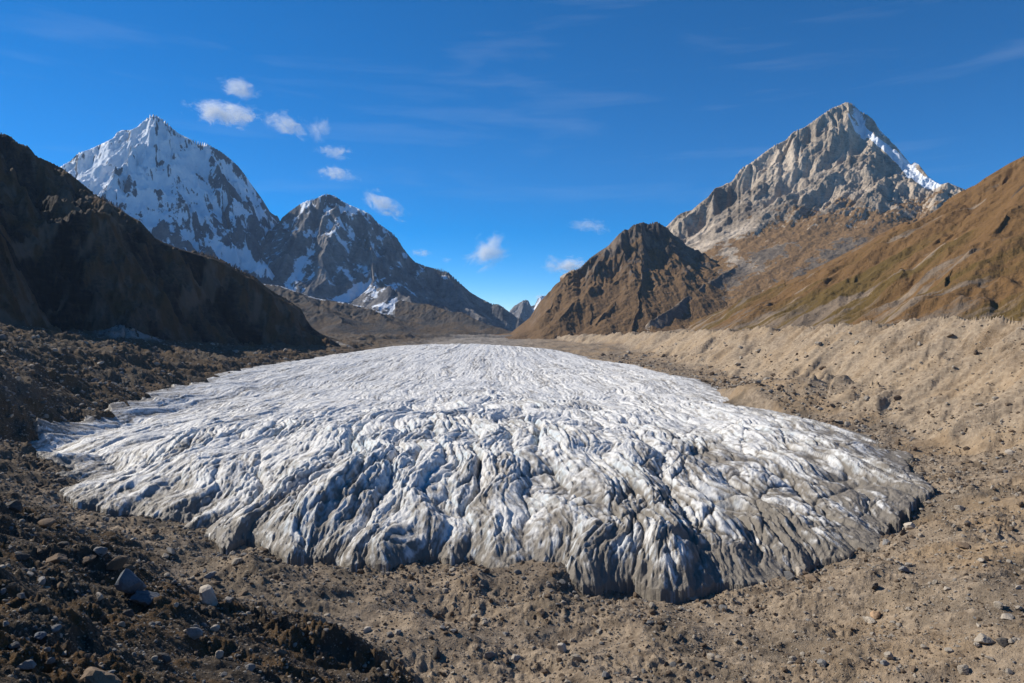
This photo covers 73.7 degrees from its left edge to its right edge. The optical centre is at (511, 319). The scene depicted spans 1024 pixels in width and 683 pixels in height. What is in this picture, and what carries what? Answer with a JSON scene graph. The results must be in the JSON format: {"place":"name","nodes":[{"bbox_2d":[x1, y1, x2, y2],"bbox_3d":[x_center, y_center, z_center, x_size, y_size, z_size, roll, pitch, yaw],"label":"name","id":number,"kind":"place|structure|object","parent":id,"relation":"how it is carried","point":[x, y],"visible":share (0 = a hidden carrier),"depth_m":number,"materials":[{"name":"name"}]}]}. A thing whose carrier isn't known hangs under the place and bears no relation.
{"place":"outdoors","nodes":[
{"label":"outdoors","id":0,"kind":"place"},
{"bbox_2d":[61,114,279,283],"bbox_3d":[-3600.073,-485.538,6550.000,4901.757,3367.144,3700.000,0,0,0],"label":"snow mountain","id":1,"kind":"structure","parent":0,"point":[159,179],"depth_m":6686.54,"materials":[{"name":"snow"}]},
{"bbox_2d":[0,132,341,346],"bbox_3d":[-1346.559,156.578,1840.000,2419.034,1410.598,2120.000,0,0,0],"label":"hillside","id":2,"kind":"structure","parent":0,"point":[75,253],"depth_m":1370.40,"materials":[{"name":"brown stone"}]},
{"bbox_2d":[262,283,487,334],"bbox_3d":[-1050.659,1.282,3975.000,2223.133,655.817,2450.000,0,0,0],"label":"foothill","id":3,"kind":"structure","parent":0,"point":[326,316],"depth_m":3841.84,"materials":[{"name":"stone"}]},
{"bbox_2d":[262,194,524,331],"bbox_3d":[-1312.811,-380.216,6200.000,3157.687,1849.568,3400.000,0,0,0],"label":"rock mountain","id":4,"kind":"structure","parent":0,"point":[329,247],"depth_m":6444.30,"materials":[{"name":"stone"}]},
{"bbox_2d":[395,300,510,334],"bbox_3d":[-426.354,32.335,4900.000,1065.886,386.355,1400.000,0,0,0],"label":"foothill","id":5,"kind":"structure","parent":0,"point":[428,315],"depth_m":4874.40,"materials":[{"name":"stone"}]},
{"bbox_2d":[0,315,1023,682],"bbox_3d":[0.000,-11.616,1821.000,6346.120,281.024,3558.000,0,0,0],"label":"valley ground","id":6,"kind":"structure","parent":0,"point":[936,391],"depth_m":242.83,"materials":[{"name":"brown soil"}]},
{"bbox_2d":[3,621,8,626],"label":"boulder","id":7,"kind":"object","parent":6,"relation":"on","point":[5,623],"visible":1,"depth_m":97.52,"materials":[{"name":"grey stone"}]},
{"bbox_2d":[4,582,16,587],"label":"boulder","id":8,"kind":"object","parent":6,"relation":"on","point":[12,585],"visible":1,"depth_m":115.68,"materials":[{"name":"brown stone"}]},
{"bbox_2d":[8,641,19,648],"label":"boulder","id":9,"kind":"object","parent":6,"relation":"on","point":[15,644],"visible":1,"depth_m":88.51,"materials":[{"name":"grey stone"}]},
{"bbox_2d":[6,500,22,512],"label":"boulder","id":10,"kind":"object","parent":6,"relation":"on","point":[16,506],"visible":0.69,"depth_m":240.86,"materials":[{"name":"stone"}]},
{"bbox_2d":[17,592,24,598],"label":"boulder","id":11,"kind":"object","parent":6,"relation":"on","point":[20,595],"visible":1,"depth_m":111.11,"materials":[{"name":"grey stone"}]},
{"bbox_2d":[15,553,30,560],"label":"boulder","id":12,"kind":"object","parent":6,"relation":"on","point":[21,556],"visible":1,"depth_m":151.02,"materials":[{"name":"stone"}]},
{"bbox_2d":[16,659,36,669],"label":"boulder","id":13,"kind":"object","parent":6,"relation":"on","point":[29,664],"visible":0.99,"depth_m":83.34,"materials":[{"name":"grey stone"}]},
{"bbox_2d":[33,631,46,639],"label":"boulder","id":14,"kind":"object","parent":6,"relation":"on","point":[40,635],"visible":1,"depth_m":99.29,"materials":[{"name":"stone"}]},
{"bbox_2d":[38,576,45,584],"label":"boulder","id":15,"kind":"object","parent":6,"relation":"on","point":[42,580],"visible":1,"depth_m":142.21,"materials":[{"name":"grey stone"}]},
{"bbox_2d":[37,518,55,527],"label":"boulder","id":16,"kind":"object","parent":6,"relation":"on","point":[46,523],"visible":0.94,"depth_m":234.02,"materials":[{"name":"brown stone"}]},
{"bbox_2d":[43,647,50,651],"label":"boulder","id":17,"kind":"object","parent":6,"relation":"on","point":[46,649],"visible":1,"depth_m":88.44,"materials":[{"name":"grey stone"}]},
{"bbox_2d":[45,553,67,563],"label":"boulder","id":18,"kind":"object","parent":6,"relation":"on","point":[57,558],"visible":0.92,"depth_m":171.40,"materials":[{"name":"brown stone"}]},
{"bbox_2d":[51,624,61,632],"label":"boulder","id":19,"kind":"object","parent":6,"relation":"on","point":[55,628],"visible":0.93,"depth_m":102.71,"materials":[{"name":"grey stone"}]},
{"bbox_2d":[57,581,63,587],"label":"boulder","id":20,"kind":"object","parent":6,"relation":"on","point":[60,584],"visible":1,"depth_m":143.49,"materials":[{"name":"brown stone"}]},
{"bbox_2d":[57,541,68,547],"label":"boulder","id":21,"kind":"object","parent":6,"relation":"on","point":[62,544],"visible":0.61,"depth_m":209.32,"materials":[{"name":"stone"}]},
{"bbox_2d":[84,653,91,658],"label":"boulder","id":22,"kind":"object","parent":6,"relation":"on","point":[88,656],"visible":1,"depth_m":92.12,"materials":[{"name":"stone"}]},
{"bbox_2d":[81,555,95,563],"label":"boulder","id":23,"kind":"object","parent":6,"relation":"on","point":[86,559],"visible":1,"depth_m":178.74,"materials":[{"name":"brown stone"}]},
{"bbox_2d":[96,592,103,600],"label":"boulder","id":24,"kind":"object","parent":6,"relation":"on","point":[99,595],"visible":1,"depth_m":144.63,"materials":[{"name":"stone"}]},
{"bbox_2d":[79,666,121,682],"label":"boulder","id":25,"kind":"object","parent":6,"relation":"on","point":[91,674],"visible":0.95,"depth_m":87.58,"materials":[{"name":"brown stone"}]},
{"bbox_2d":[93,546,107,555],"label":"boulder","id":26,"kind":"object","parent":6,"relation":"on","point":[100,550],"visible":1,"depth_m":182.87,"materials":[{"name":"grey stone"}]},
{"bbox_2d":[106,555,128,569],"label":"boulder","id":27,"kind":"object","parent":6,"relation":"on","point":[117,562],"visible":1,"depth_m":180.93,"materials":[{"name":"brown stone"}]},
{"bbox_2d":[122,609,133,616],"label":"boulder","id":28,"kind":"object","parent":6,"relation":"on","point":[129,612],"visible":0.77,"depth_m":143.65,"materials":[{"name":"stone"}]},
{"bbox_2d":[122,564,134,569],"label":"boulder","id":29,"kind":"object","parent":6,"relation":"on","point":[129,566],"visible":0.73,"depth_m":184.99,"materials":[{"name":"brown stone"}]},
{"bbox_2d":[115,568,146,593],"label":"boulder","id":30,"kind":"object","parent":6,"relation":"on","point":[129,581],"visible":0.97,"depth_m":154.79,"materials":[{"name":"stone"}]},
{"bbox_2d":[129,590,159,605],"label":"boulder","id":31,"kind":"object","parent":6,"relation":"on","point":[145,597],"visible":0.84,"depth_m":152.92,"materials":[{"name":"stone"}]},
{"bbox_2d":[156,652,171,662],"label":"boulder","id":32,"kind":"object","parent":6,"relation":"on","point":[165,657],"visible":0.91,"depth_m":117.37,"materials":[{"name":"stone"}]},
{"bbox_2d":[166,547,174,554],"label":"boulder","id":33,"kind":"object","parent":6,"relation":"on","point":[171,551],"visible":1,"depth_m":271.78,"materials":[{"name":"grey stone"}]},
{"bbox_2d":[186,627,202,639],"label":"boulder","id":34,"kind":"object","parent":6,"relation":"on","point":[194,633],"visible":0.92,"depth_m":144.82,"materials":[{"name":"grey stone"}]},
{"bbox_2d":[199,584,217,605],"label":"boulder","id":35,"kind":"object","parent":6,"relation":"on","point":[207,596],"visible":0.78,"depth_m":193.77,"materials":[{"name":"stone"}]},
{"bbox_2d":[203,571,216,578],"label":"boulder","id":36,"kind":"object","parent":6,"relation":"on","point":[210,575],"visible":0.91,"depth_m":252.41,"materials":[{"name":"grey stone"}]},
{"bbox_2d":[210,624,219,631],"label":"boulder","id":37,"kind":"object","parent":6,"relation":"on","point":[215,627],"visible":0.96,"depth_m":155.87,"materials":[{"name":"stone"}]},
{"bbox_2d":[215,650,223,658],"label":"boulder","id":38,"kind":"object","parent":6,"relation":"on","point":[218,654],"visible":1,"depth_m":132.13,"materials":[{"name":"stone"}]},
{"bbox_2d":[225,596,231,602],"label":"boulder","id":39,"kind":"object","parent":6,"relation":"on","point":[228,599],"visible":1,"depth_m":196.73,"materials":[{"name":"stone"}]},
{"bbox_2d":[231,557,241,564],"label":"boulder","id":40,"kind":"object","parent":6,"relation":"on","point":[235,561],"visible":1,"depth_m":260.30,"materials":[{"name":"stone"}]},
{"bbox_2d":[238,590,248,596],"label":"boulder","id":41,"kind":"object","parent":6,"relation":"on","point":[243,593],"visible":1,"depth_m":227.56,"materials":[{"name":"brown stone"}]},
{"bbox_2d":[245,663,255,671],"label":"boulder","id":42,"kind":"object","parent":6,"relation":"on","point":[250,667],"visible":0.92,"depth_m":129.39,"materials":[{"name":"grey stone"}]},
{"bbox_2d":[275,648,286,655],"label":"boulder","id":43,"kind":"object","parent":6,"relation":"on","point":[281,652],"visible":0.84,"depth_m":156.94,"materials":[{"name":"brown stone"}]},
{"bbox_2d":[363,626,371,633],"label":"boulder","id":44,"kind":"object","parent":6,"relation":"on","point":[367,629],"visible":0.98,"depth_m":213.71,"materials":[{"name":"stone"}]},
{"bbox_2d":[394,629,400,634],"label":"boulder","id":45,"kind":"object","parent":6,"relation":"on","point":[397,631],"visible":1,"depth_m":209.51,"materials":[{"name":"stone"}]},
{"bbox_2d":[398,658,403,664],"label":"boulder","id":46,"kind":"object","parent":6,"relation":"on","point":[400,661],"visible":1,"depth_m":195.98,"materials":[{"name":"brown stone"}]},
{"bbox_2d":[433,645,440,658],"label":"boulder","id":47,"kind":"object","parent":6,"relation":"on","point":[436,653],"visible":1,"depth_m":202.05,"materials":[{"name":"stone"}]},
{"bbox_2d":[434,613,439,618],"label":"boulder","id":48,"kind":"object","parent":6,"relation":"on","point":[436,615],"visible":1,"depth_m":241.86,"materials":[{"name":"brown stone"}]},
{"bbox_2d":[28,343,933,604],"bbox_3d":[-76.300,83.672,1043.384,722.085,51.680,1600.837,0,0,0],"label":"glacier","id":49,"kind":"object","parent":6,"relation":"on","point":[596,477],"visible":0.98,"depth_m":374.51,"materials":[{"name":"white ice"}]},
{"bbox_2d":[484,651,495,658],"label":"boulder","id":50,"kind":"object","parent":6,"relation":"on","point":[489,655],"visible":1,"depth_m":203.10,"materials":[{"name":"grey stone"}]},
{"bbox_2d":[502,654,508,662],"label":"boulder","id":51,"kind":"object","parent":6,"relation":"on","point":[505,658],"visible":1,"depth_m":203.42,"materials":[{"name":"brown stone"}]},
{"bbox_2d":[0,316,1023,682],"bbox_3d":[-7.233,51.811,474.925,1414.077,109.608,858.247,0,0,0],"label":"rubble","id":52,"kind":"object","parent":6,"relation":"on","point":[474,575],"visible":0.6,"depth_m":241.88,"materials":[{"name":"stone"}]},
{"bbox_2d":[511,654,520,661],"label":"boulder","id":53,"kind":"object","parent":6,"relation":"on","point":[515,657],"visible":1,"depth_m":205.59,"materials":[{"name":"stone"}]},
{"bbox_2d":[536,608,544,615],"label":"boulder","id":54,"kind":"object","parent":6,"relation":"on","point":[541,611],"visible":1,"depth_m":234.88,"materials":[{"name":"brown stone"}]},
{"bbox_2d":[557,643,566,652],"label":"boulder","id":55,"kind":"object","parent":6,"relation":"on","point":[561,647],"visible":0.97,"depth_m":207.06,"materials":[{"name":"stone"}]},
{"bbox_2d":[570,654,581,661],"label":"boulder","id":56,"kind":"object","parent":6,"relation":"on","point":[577,657],"visible":0.9,"depth_m":199.45,"materials":[{"name":"stone"}]},
{"bbox_2d":[602,671,609,677],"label":"boulder","id":57,"kind":"object","parent":6,"relation":"on","point":[605,674],"visible":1,"depth_m":181.21,"materials":[{"name":"grey stone"}]},
{"bbox_2d":[687,595,698,600],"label":"boulder","id":58,"kind":"object","parent":6,"relation":"on","point":[695,597],"visible":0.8,"depth_m":250.20,"materials":[{"name":"stone"}]},
{"bbox_2d":[707,653,714,660],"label":"boulder","id":59,"kind":"object","parent":6,"relation":"on","point":[710,656],"visible":1,"depth_m":194.36,"materials":[{"name":"stone"}]},
{"bbox_2d":[718,604,727,610],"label":"boulder","id":60,"kind":"object","parent":6,"relation":"on","point":[721,606],"visible":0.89,"depth_m":238.39,"materials":[{"name":"grey stone"}]},
{"bbox_2d":[784,571,794,580],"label":"boulder","id":61,"kind":"object","parent":6,"relation":"on","point":[789,575],"visible":0.98,"depth_m":257.89,"materials":[{"name":"grey stone"}]},
{"bbox_2d":[788,656,796,660],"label":"boulder","id":62,"kind":"object","parent":6,"relation":"on","point":[791,658],"visible":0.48,"depth_m":189.00,"materials":[{"name":"stone"}]},
{"bbox_2d":[795,566,803,575],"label":"boulder","id":63,"kind":"object","parent":6,"relation":"on","point":[799,570],"visible":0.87,"depth_m":266.86,"materials":[{"name":"stone"}]},
{"bbox_2d":[804,574,817,581],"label":"boulder","id":64,"kind":"object","parent":6,"relation":"on","point":[811,577],"visible":1,"depth_m":255.37,"materials":[{"name":"brown stone"}]},
{"bbox_2d":[817,659,826,667],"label":"boulder","id":65,"kind":"object","parent":6,"relation":"on","point":[822,663],"visible":1,"depth_m":180.30,"materials":[{"name":"grey stone"}]},
{"bbox_2d":[865,616,875,623],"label":"boulder","id":66,"kind":"object","parent":6,"relation":"on","point":[871,620],"visible":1,"depth_m":209.61,"materials":[{"name":"stone"}]},
{"bbox_2d":[870,611,880,619],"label":"boulder","id":67,"kind":"object","parent":6,"relation":"on","point":[875,615],"visible":0.93,"depth_m":211.58,"materials":[{"name":"stone"}]},
{"bbox_2d":[872,583,878,588],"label":"boulder","id":68,"kind":"object","parent":6,"relation":"on","point":[875,586],"visible":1,"depth_m":227.80,"materials":[{"name":"stone"}]},
{"bbox_2d":[880,660,889,665],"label":"boulder","id":69,"kind":"object","parent":6,"relation":"on","point":[884,662],"visible":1,"depth_m":174.90,"materials":[{"name":"grey stone"}]},
{"bbox_2d":[882,539,889,544],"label":"boulder","id":70,"kind":"object","parent":6,"relation":"on","point":[885,541],"visible":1,"depth_m":281.01,"materials":[{"name":"grey stone"}]},
{"bbox_2d":[883,651,893,659],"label":"boulder","id":71,"kind":"object","parent":6,"relation":"on","point":[888,655],"visible":1,"depth_m":177.67,"materials":[{"name":"stone"}]},
{"bbox_2d":[898,566,909,571],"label":"boulder","id":72,"kind":"object","parent":6,"relation":"on","point":[904,568],"visible":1,"depth_m":234.64,"materials":[{"name":"grey stone"}]},
{"bbox_2d":[903,522,915,529],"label":"boulder","id":73,"kind":"object","parent":6,"relation":"on","point":[909,525],"visible":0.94,"depth_m":286.81,"materials":[{"name":"stone"}]},
{"bbox_2d":[944,647,952,652],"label":"boulder","id":74,"kind":"object","parent":6,"relation":"on","point":[948,649],"visible":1,"depth_m":171.83,"materials":[{"name":"stone"}]},
{"bbox_2d":[954,505,963,510],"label":"boulder","id":75,"kind":"object","parent":6,"relation":"on","point":[959,507],"visible":0.98,"depth_m":322.97,"materials":[{"name":"stone"}]},
{"bbox_2d":[957,664,968,674],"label":"boulder","id":76,"kind":"object","parent":6,"relation":"on","point":[963,669],"visible":1,"depth_m":163.69,"materials":[{"name":"stone"}]},
{"bbox_2d":[956,542,970,548],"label":"boulder","id":77,"kind":"object","parent":6,"relation":"on","point":[965,545],"visible":0.99,"depth_m":252.27,"materials":[{"name":"brown stone"}]},
{"bbox_2d":[974,633,994,643],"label":"boulder","id":78,"kind":"object","parent":6,"relation":"on","point":[982,638],"visible":1,"depth_m":170.30,"materials":[{"name":"stone"}]},
{"bbox_2d":[985,655,994,660],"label":"boulder","id":79,"kind":"object","parent":6,"relation":"on","point":[990,658],"visible":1,"depth_m":164.85,"materials":[{"name":"stone"}]},
{"bbox_2d":[993,601,1002,608],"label":"boulder","id":80,"kind":"object","parent":6,"relation":"on","point":[998,605],"visible":1,"depth_m":187.28,"materials":[{"name":"stone"}]},
{"bbox_2d":[996,637,1008,647],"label":"boulder","id":81,"kind":"object","parent":6,"relation":"on","point":[1002,642],"visible":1,"depth_m":167.00,"materials":[{"name":"stone"}]},
{"bbox_2d":[1000,613,1013,619],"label":"boulder","id":82,"kind":"object","parent":6,"relation":"on","point":[1007,616],"visible":0.98,"depth_m":182.75,"materials":[{"name":"stone"}]},
{"bbox_2d":[1004,449,1014,454],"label":"boulder","id":83,"kind":"object","parent":6,"relation":"on","point":[1008,451],"visible":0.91,"depth_m":424.76,"materials":[{"name":"stone"}]},
{"bbox_2d":[0,0,1023,311],"label":"sky","id":84,"kind":"structure","parent":0,"point":[504,145],"materials":[{"name":"blue"}]},
{"bbox_2d":[510,296,544,320],"bbox_3d":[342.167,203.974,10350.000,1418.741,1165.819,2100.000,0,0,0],"label":"distant peak","id":85,"kind":"structure","parent":0,"point":[524,310],"depth_m":10271.29,"materials":[{"name":"white snow"}]},
{"bbox_2d":[496,222,728,338],"bbox_3d":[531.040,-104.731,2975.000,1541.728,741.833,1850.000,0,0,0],"label":"brown crag","id":86,"kind":"structure","parent":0,"point":[637,277],"depth_m":2792.81,"materials":[{"name":"brown stone"}]},
{"bbox_2d":[560,102,965,329],"bbox_3d":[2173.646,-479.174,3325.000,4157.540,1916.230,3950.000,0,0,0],"label":"rocky peak","id":87,"kind":"structure","parent":0,"point":[835,182],"depth_m":3567.32,"materials":[{"name":"stone"}]},
{"bbox_2d":[688,156,1023,330],"bbox_3d":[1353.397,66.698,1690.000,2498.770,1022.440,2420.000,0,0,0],"label":"hillside","id":88,"kind":"structure","parent":0,"point":[960,254],"depth_m":1184.96,"materials":[{"name":"brown soil"}]}
]}

